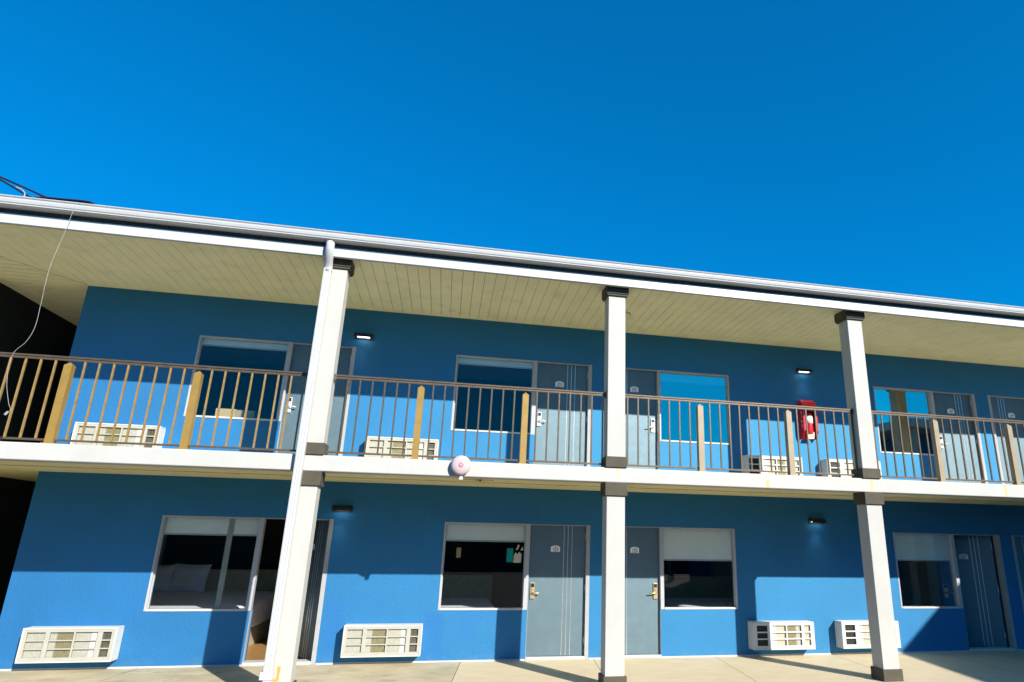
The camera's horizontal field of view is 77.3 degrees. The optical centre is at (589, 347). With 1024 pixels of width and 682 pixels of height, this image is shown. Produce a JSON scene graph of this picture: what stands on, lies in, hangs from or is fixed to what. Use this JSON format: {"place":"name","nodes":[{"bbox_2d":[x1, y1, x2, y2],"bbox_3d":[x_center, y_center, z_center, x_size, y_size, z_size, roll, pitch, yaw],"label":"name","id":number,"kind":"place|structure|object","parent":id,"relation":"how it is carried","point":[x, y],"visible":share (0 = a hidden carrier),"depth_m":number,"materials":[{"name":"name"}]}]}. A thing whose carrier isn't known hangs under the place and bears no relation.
{"place":"outdoors","nodes":[
{"label":"outdoors","id":0,"kind":"place"},
{"bbox_2d":[215,408,257,417],"bbox_3d":[-5.922,1.161,10.665,0.590,0.200,0.300,5,-17,-12],"label":"pillow","id":1,"kind":"object","parent":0,"point":[236,413],"visible":0.45,"depth_m":10.55,"materials":[{"name":"beige fabric"}]},
{"bbox_2d":[0,651,1023,681],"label":"walkway","id":2,"kind":"structure","parent":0,"point":[994,666],"depth_m":9.47,"materials":[{"name":"beige concrete"}]},
{"bbox_2d":[0,194,1023,681],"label":"motel building","id":3,"kind":"structure","parent":2,"relation":"on","point":[84,540],"depth_m":10.64,"materials":[{"name":"blue paint"}]},
{"bbox_2d":[0,178,30,196],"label":"overhead wire","id":4,"kind":"object","parent":3,"relation":"attached to","point":[15,188],"visible":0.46,"depth_m":8.26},
{"bbox_2d":[0,176,46,196],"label":"overhead wire","id":5,"kind":"object","parent":3,"relation":"attached to","point":[26,188],"visible":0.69,"depth_m":8.28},
{"bbox_2d":[4,203,76,414],"bbox_3d":[-6.837,-0.562,7.867,0.228,2.839,0.044,8,-18,-21],"label":"hanging cable","id":6,"kind":"object","parent":3,"relation":"hanging from","point":[6,412],"visible":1,"depth_m":7.79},
{"bbox_2d":[33,196,94,203],"bbox_3d":[-6.908,-1.909,8.362,0.814,0.117,0.067,5,-17,-12],"label":"cable bundle","id":7,"kind":"object","parent":3,"relation":"on","point":[71,200],"visible":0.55,"depth_m":8.35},
{"bbox_2d":[14,626,123,663],"bbox_3d":[-7.280,4.166,8.912,1.160,0.445,0.223,5,-17,-12],"label":"air conditioner","id":8,"kind":"object","parent":3,"relation":"attached to","point":[59,644],"visible":1,"depth_m":8.84,"materials":[{"name":"beige plastic"}]},
{"bbox_2d":[70,422,165,447],"bbox_3d":[-7.232,1.410,9.741,1.160,0.445,0.223,5,-17,-12],"label":"air conditioner","id":9,"kind":"object","parent":3,"relation":"attached to","point":[105,433],"visible":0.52,"depth_m":9.68,"materials":[{"name":"beige plastic"}]},
{"bbox_2d":[0,352,307,451],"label":"balcony railing","id":10,"kind":"object","parent":3,"relation":"on","point":[59,406],"visible":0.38,"depth_m":8.17,"materials":[{"name":"brown metal"}]},
{"bbox_2d":[143,515,266,610],"bbox_3d":[-5.829,3.283,9.680,1.447,1.365,0.117,5,-17,-12],"label":"window","id":11,"kind":"structure","parent":3,"relation":"in","point":[262,522],"depth_m":9.65,"materials":[{"name":"metal"}]},
{"bbox_2d":[164,517,259,535],"bbox_3d":[-5.851,2.788,9.866,1.340,0.256,0.020,5,-17,-12],"label":"roller blind","id":12,"kind":"object","parent":3,"relation":"attached to","point":[202,526],"visible":1,"depth_m":9.86,"materials":[{"name":"beige fabric"}]},
{"bbox_2d":[150,569,277,646],"bbox_3d":[-7.149,4.591,11.160,2.700,1.150,3.480,5,-17,-12],"label":"bed","id":13,"kind":"object","parent":3,"relation":"in","point":[236,587],"visible":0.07,"depth_m":11.85,"materials":[{"name":"white fabric"}]},
{"bbox_2d":[153,564,175,591],"bbox_3d":[-8.493,4.532,12.473,0.550,0.520,0.176,2,-31,-8],"label":"pillow","id":14,"kind":"object","parent":13,"relation":"on","point":[164,574],"visible":0.57,"depth_m":12.43,"materials":[{"name":"white fabric"}]},
{"bbox_2d":[167,563,211,591],"bbox_3d":[-7.901,4.553,12.540,0.680,0.540,0.176,4,-31,-6],"label":"pillow","id":15,"kind":"object","parent":13,"relation":"on","point":[188,577],"visible":1,"depth_m":12.47,"materials":[{"name":"white fabric"}]},
{"bbox_2d":[183,335,293,421],"bbox_3d":[-5.775,0.516,10.512,1.447,1.363,0.117,5,-17,-12],"label":"window","id":16,"kind":"structure","parent":3,"relation":"in","point":[289,354],"depth_m":10.55,"materials":[{"name":"metal"}]},
{"bbox_2d":[202,339,287,351],"bbox_3d":[-5.796,-0.042,10.718,1.340,0.122,0.020,5,-17,-12],"label":"roller blind","id":17,"kind":"object","parent":3,"relation":"attached to","point":[244,345],"visible":1,"depth_m":10.71,"materials":[{"name":"beige fabric"}]},
{"bbox_2d":[259,240,334,681],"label":"downpipe","id":18,"kind":"object","parent":3,"relation":"attached to","point":[267,672],"visible":1,"depth_m":8.15,"materials":[{"name":"white metal"}]},
{"bbox_2d":[298,520,329,658],"bbox_3d":[-4.560,3.893,10.333,0.951,2.090,0.053,-14,-22,41],"label":"door","id":19,"kind":"structure","parent":3,"relation":"in","point":[321,528],"depth_m":10.18,"materials":[{"name":"blue paint"}]},
{"bbox_2d":[277,344,351,455],"bbox_3d":[-4.603,0.958,10.648,0.957,2.047,0.115,5,-17,-12],"label":"door","id":20,"kind":"structure","parent":3,"relation":"in","point":[301,355],"depth_m":10.68,"materials":[{"name":"blue paint"}]},
{"bbox_2d":[332,505,352,511],"bbox_3d":[-3.970,2.587,10.197,0.300,0.095,0.123,5,-17,-12],"label":"wall lamp","id":21,"kind":"object","parent":3,"relation":"attached to","point":[339,508],"visible":1,"depth_m":10.16,"materials":[{"name":"black plastic"}]},
{"bbox_2d":[354,332,372,339],"bbox_3d":[-3.925,-0.204,11.035,0.300,0.095,0.123,5,-17,-12],"label":"wall lamp","id":22,"kind":"object","parent":3,"relation":"attached to","point":[366,336],"visible":1,"depth_m":11.01,"materials":[{"name":"black plastic"}]},
{"bbox_2d":[340,623,422,657],"bbox_3d":[-3.177,4.500,9.760,1.160,0.445,0.223,5,-17,-12],"label":"air conditioner","id":23,"kind":"object","parent":3,"relation":"attached to","point":[384,640],"visible":1,"depth_m":9.68,"materials":[{"name":"beige plastic"}]},
{"bbox_2d":[364,436,438,459],"bbox_3d":[-3.124,1.745,10.589,1.160,0.445,0.223,5,-17,-12],"label":"air conditioner","id":24,"kind":"object","parent":3,"relation":"attached to","point":[384,445],"visible":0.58,"depth_m":10.52,"materials":[{"name":"beige plastic"}]},
{"bbox_2d":[456,548,460,559],"bbox_3d":[-3.028,4.781,14.691,0.100,0.280,0.078,5,-17,-12],"label":"wall sconce","id":25,"kind":"object","parent":3,"relation":"attached to","point":[458,554],"depth_m":14.66,"materials":[{"name":"beige"}]},
{"bbox_2d":[451,455,470,479],"bbox_3d":[-1.752,1.633,8.653,0.207,0.325,0.209,-10,-20,32],"label":"alarm bell","id":26,"kind":"object","parent":3,"relation":"attached to","point":[460,465],"visible":1,"depth_m":8.62,"materials":[{"name":"pink plastic"}]},
{"bbox_2d":[326,374,605,464],"bbox_3d":[-1.647,1.064,9.036,3.909,1.130,0.130,5,-17,-12],"label":"balcony railing","id":27,"kind":"object","parent":3,"relation":"on","point":[418,423],"visible":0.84,"depth_m":9.02,"materials":[{"name":"brown metal"}]},
{"bbox_2d":[441,575,493,607],"bbox_3d":[-2.681,4.754,11.410,1.950,1.150,2.150,5,-17,-12],"label":"bed","id":28,"kind":"object","parent":3,"relation":"in","point":[466,591],"visible":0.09,"depth_m":12.51,"materials":[{"name":"white fabric"}]},
{"bbox_2d":[463,479,493,481],"bbox_3d":[-1.615,1.941,9.268,0.440,0.035,0.064,5,-17,-12],"label":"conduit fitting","id":29,"kind":"object","parent":3,"relation":"attached to","point":[478,480],"visible":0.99,"depth_m":9.24,"materials":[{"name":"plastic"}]},
{"bbox_2d":[438,522,530,609],"bbox_3d":[-1.721,3.618,10.528,1.435,1.365,0.117,5,-17,-12],"label":"window","id":30,"kind":"structure","parent":3,"relation":"in","point":[527,526],"depth_m":10.52,"materials":[{"name":"metal"}]},
{"bbox_2d":[446,524,524,541],"bbox_3d":[-1.743,3.134,10.711,1.328,0.278,0.020,5,-17,-12],"label":"roller blind","id":31,"kind":"object","parent":3,"relation":"attached to","point":[484,533],"visible":1,"depth_m":10.71,"materials":[{"name":"beige fabric"}]},
{"bbox_2d":[451,355,537,434],"bbox_3d":[-1.684,0.850,11.357,1.464,1.363,0.117,5,-17,-12],"label":"window","id":32,"kind":"structure","parent":3,"relation":"in","point":[534,363],"depth_m":11.39,"materials":[{"name":"metal"}]},
{"bbox_2d":[458,358,531,369],"bbox_3d":[-1.705,0.292,11.562,1.357,0.122,0.020,5,-17,-12],"label":"roller blind","id":33,"kind":"object","parent":3,"relation":"attached to","point":[492,363],"visible":1,"depth_m":11.56,"materials":[{"name":"beige fabric"}]},
{"bbox_2d":[505,542,523,565],"bbox_3d":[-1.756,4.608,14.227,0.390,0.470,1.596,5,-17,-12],"label":"picture","id":34,"kind":"object","parent":3,"relation":"attached to","point":[514,554],"visible":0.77,"depth_m":13.48,"materials":[{"name":"paper"}]},
{"bbox_2d":[526,525,585,655],"bbox_3d":[-0.547,4.060,10.664,0.974,2.048,0.115,5,-17,-12],"label":"door","id":35,"kind":"structure","parent":3,"relation":"in","point":[556,580],"depth_m":10.67,"materials":[{"name":"grey paint"}]},
{"bbox_2d":[534,363,587,465],"bbox_3d":[-0.505,1.292,11.494,0.956,2.047,0.115,5,-17,-12],"label":"door","id":36,"kind":"structure","parent":3,"relation":"in","point":[549,376],"depth_m":11.53,"materials":[{"name":"blue paint"}]},
{"bbox_2d":[625,369,656,468],"bbox_3d":[0.793,1.398,11.762,0.965,2.047,0.115,5,-17,-12],"label":"door","id":37,"kind":"structure","parent":3,"relation":"in","point":[637,382],"depth_m":11.84,"materials":[{"name":"grey paint"}]},
{"bbox_2d":[625,527,659,653],"bbox_3d":[0.745,4.165,10.930,0.976,2.048,0.115,5,-17,-12],"label":"door","id":38,"kind":"structure","parent":3,"relation":"in","point":[642,627],"depth_m":10.97,"materials":[{"name":"grey paint"}]},
{"bbox_2d":[660,373,724,386],"bbox_3d":[2.008,0.623,12.320,1.367,0.182,0.020,5,-17,-12],"label":"roller blind","id":39,"kind":"object","parent":3,"relation":"attached to","point":[691,379],"visible":1,"depth_m":12.32,"materials":[{"name":"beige fabric"}]},
{"bbox_2d":[656,370,731,444],"bbox_3d":[1.989,1.150,12.116,1.464,1.363,0.117,5,-17,-12],"label":"window","id":40,"kind":"structure","parent":3,"relation":"in","point":[658,379],"depth_m":12.13,"materials":[{"name":"metal"}]},
{"bbox_2d":[663,529,731,560],"bbox_3d":[1.946,3.560,11.435,1.335,0.540,0.020,5,-17,-12],"label":"roller blind","id":41,"kind":"object","parent":3,"relation":"attached to","point":[693,545],"visible":1,"depth_m":11.44,"materials":[{"name":"beige fabric"}]},
{"bbox_2d":[658,527,737,609],"bbox_3d":[1.930,3.916,11.282,1.432,1.365,0.117,5,-17,-12],"label":"window","id":42,"kind":"structure","parent":3,"relation":"in","point":[660,530],"depth_m":11.21,"materials":[{"name":"metal"}]},
{"bbox_2d":[664,576,732,606],"bbox_3d":[2.556,5.181,12.492,2.220,1.150,2.150,5,-17,-12],"label":"bed","id":43,"kind":"object","parent":3,"relation":"in","point":[694,591],"visible":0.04,"depth_m":13.47,"materials":[{"name":"white fabric"}]},
{"bbox_2d":[625,394,857,475],"bbox_3d":[2.408,1.395,9.874,3.936,1.130,0.130,5,-17,-12],"label":"balcony railing","id":44,"kind":"object","parent":3,"relation":"on","point":[789,443],"visible":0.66,"depth_m":9.87,"materials":[{"name":"brown metal"}]},
{"bbox_2d":[740,455,802,475],"bbox_3d":[3.439,2.281,11.944,1.160,0.445,0.223,5,-17,-12],"label":"air conditioner","id":45,"kind":"object","parent":3,"relation":"attached to","point":[757,463],"visible":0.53,"depth_m":11.86,"materials":[{"name":"white plastic"}]},
{"bbox_2d":[747,620,815,649],"bbox_3d":[3.365,5.034,11.111,1.160,0.445,0.223,5,-17,-12],"label":"air conditioner","id":46,"kind":"object","parent":3,"relation":"attached to","point":[784,635],"visible":1,"depth_m":11.03,"materials":[{"name":"white plastic"}]},
{"bbox_2d":[796,368,812,373],"bbox_3d":[4.324,0.469,12.739,0.300,0.095,0.123,5,-17,-12],"label":"wall lamp","id":47,"kind":"object","parent":3,"relation":"attached to","point":[802,371],"visible":1,"depth_m":12.72,"materials":[{"name":"black plastic"}]},
{"bbox_2d":[797,400,818,439],"bbox_3d":[4.290,1.406,12.428,0.312,0.770,0.170,5,-17,-12],"label":"extinguisher cabinet","id":48,"kind":"object","parent":3,"relation":"attached to","point":[810,423],"visible":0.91,"depth_m":12.38,"materials":[{"name":"red plastic"}]},
{"bbox_2d":[808,518,826,523],"bbox_3d":[4.284,3.256,11.903,0.300,0.095,0.123,5,-17,-12],"label":"wall lamp","id":49,"kind":"object","parent":3,"relation":"attached to","point":[816,521],"visible":1,"depth_m":11.87,"materials":[{"name":"black plastic"}]},
{"bbox_2d":[821,459,881,478],"bbox_3d":[5.079,2.414,12.283,1.160,0.445,0.223,5,-17,-12],"label":"air conditioner","id":50,"kind":"object","parent":3,"relation":"attached to","point":[833,466],"visible":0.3,"depth_m":12.16,"materials":[{"name":"white plastic"}]},
{"bbox_2d":[834,620,900,648],"bbox_3d":[5.025,5.170,11.453,1.160,0.445,0.223,5,-17,-12],"label":"air conditioner","id":51,"kind":"object","parent":3,"relation":"attached to","point":[852,634],"visible":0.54,"depth_m":11.32,"materials":[{"name":"white plastic"}]},
{"bbox_2d":[873,386,936,455],"bbox_3d":[6.507,1.519,13.049,1.416,1.363,0.117,5,-17,-12],"label":"window","id":52,"kind":"structure","parent":3,"relation":"in","point":[887,399],"depth_m":13.08,"materials":[{"name":"glass"}]},
{"bbox_2d":[894,534,949,561],"bbox_3d":[6.472,3.907,12.377,1.250,0.493,0.020,5,-17,-12],"label":"roller blind","id":53,"kind":"object","parent":3,"relation":"attached to","point":[910,547],"visible":1,"depth_m":12.38,"materials":[{"name":"beige fabric"}]},
{"bbox_2d":[893,533,963,608],"bbox_3d":[6.496,4.289,12.225,1.357,1.365,0.117,5,-17,-12],"label":"window","id":54,"kind":"structure","parent":3,"relation":"in","point":[950,537],"depth_m":12.26,"materials":[{"name":"metal"}]},
{"bbox_2d":[871,410,1023,484],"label":"balcony railing","id":55,"kind":"object","parent":3,"relation":"on","point":[1010,447],"visible":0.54,"depth_m":10.64,"materials":[{"name":"brown metal"}]},
{"bbox_2d":[933,393,983,482],"bbox_3d":[7.661,1.959,13.180,0.953,2.047,0.115,5,-17,-12],"label":"door","id":56,"kind":"structure","parent":3,"relation":"in","point":[945,404],"depth_m":13.24,"materials":[{"name":"grey paint"}]},
{"bbox_2d":[938,535,1006,646],"bbox_3d":[7.652,4.859,12.751,1.003,2.090,0.115,-7,-18,25],"label":"door","id":57,"kind":"structure","parent":3,"relation":"in","point":[974,554],"depth_m":12.72,"materials":[{"name":"blue paint"}]},
{"bbox_2d":[990,397,1023,484],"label":"door","id":58,"kind":"structure","parent":3,"relation":"in","point":[1002,408],"depth_m":13.61,"materials":[{"name":"grey paint"}]},
{"bbox_2d":[1014,536,1023,593],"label":"door","id":59,"kind":"structure","parent":3,"relation":"in","point":[1019,541],"depth_m":12.78,"materials":[{"name":"grey paint"}]},
{"bbox_2d":[0,0,1023,306],"label":"sky","id":60,"kind":"structure","parent":0,"point":[876,145],"materials":[{"name":"blue"}]}
]}

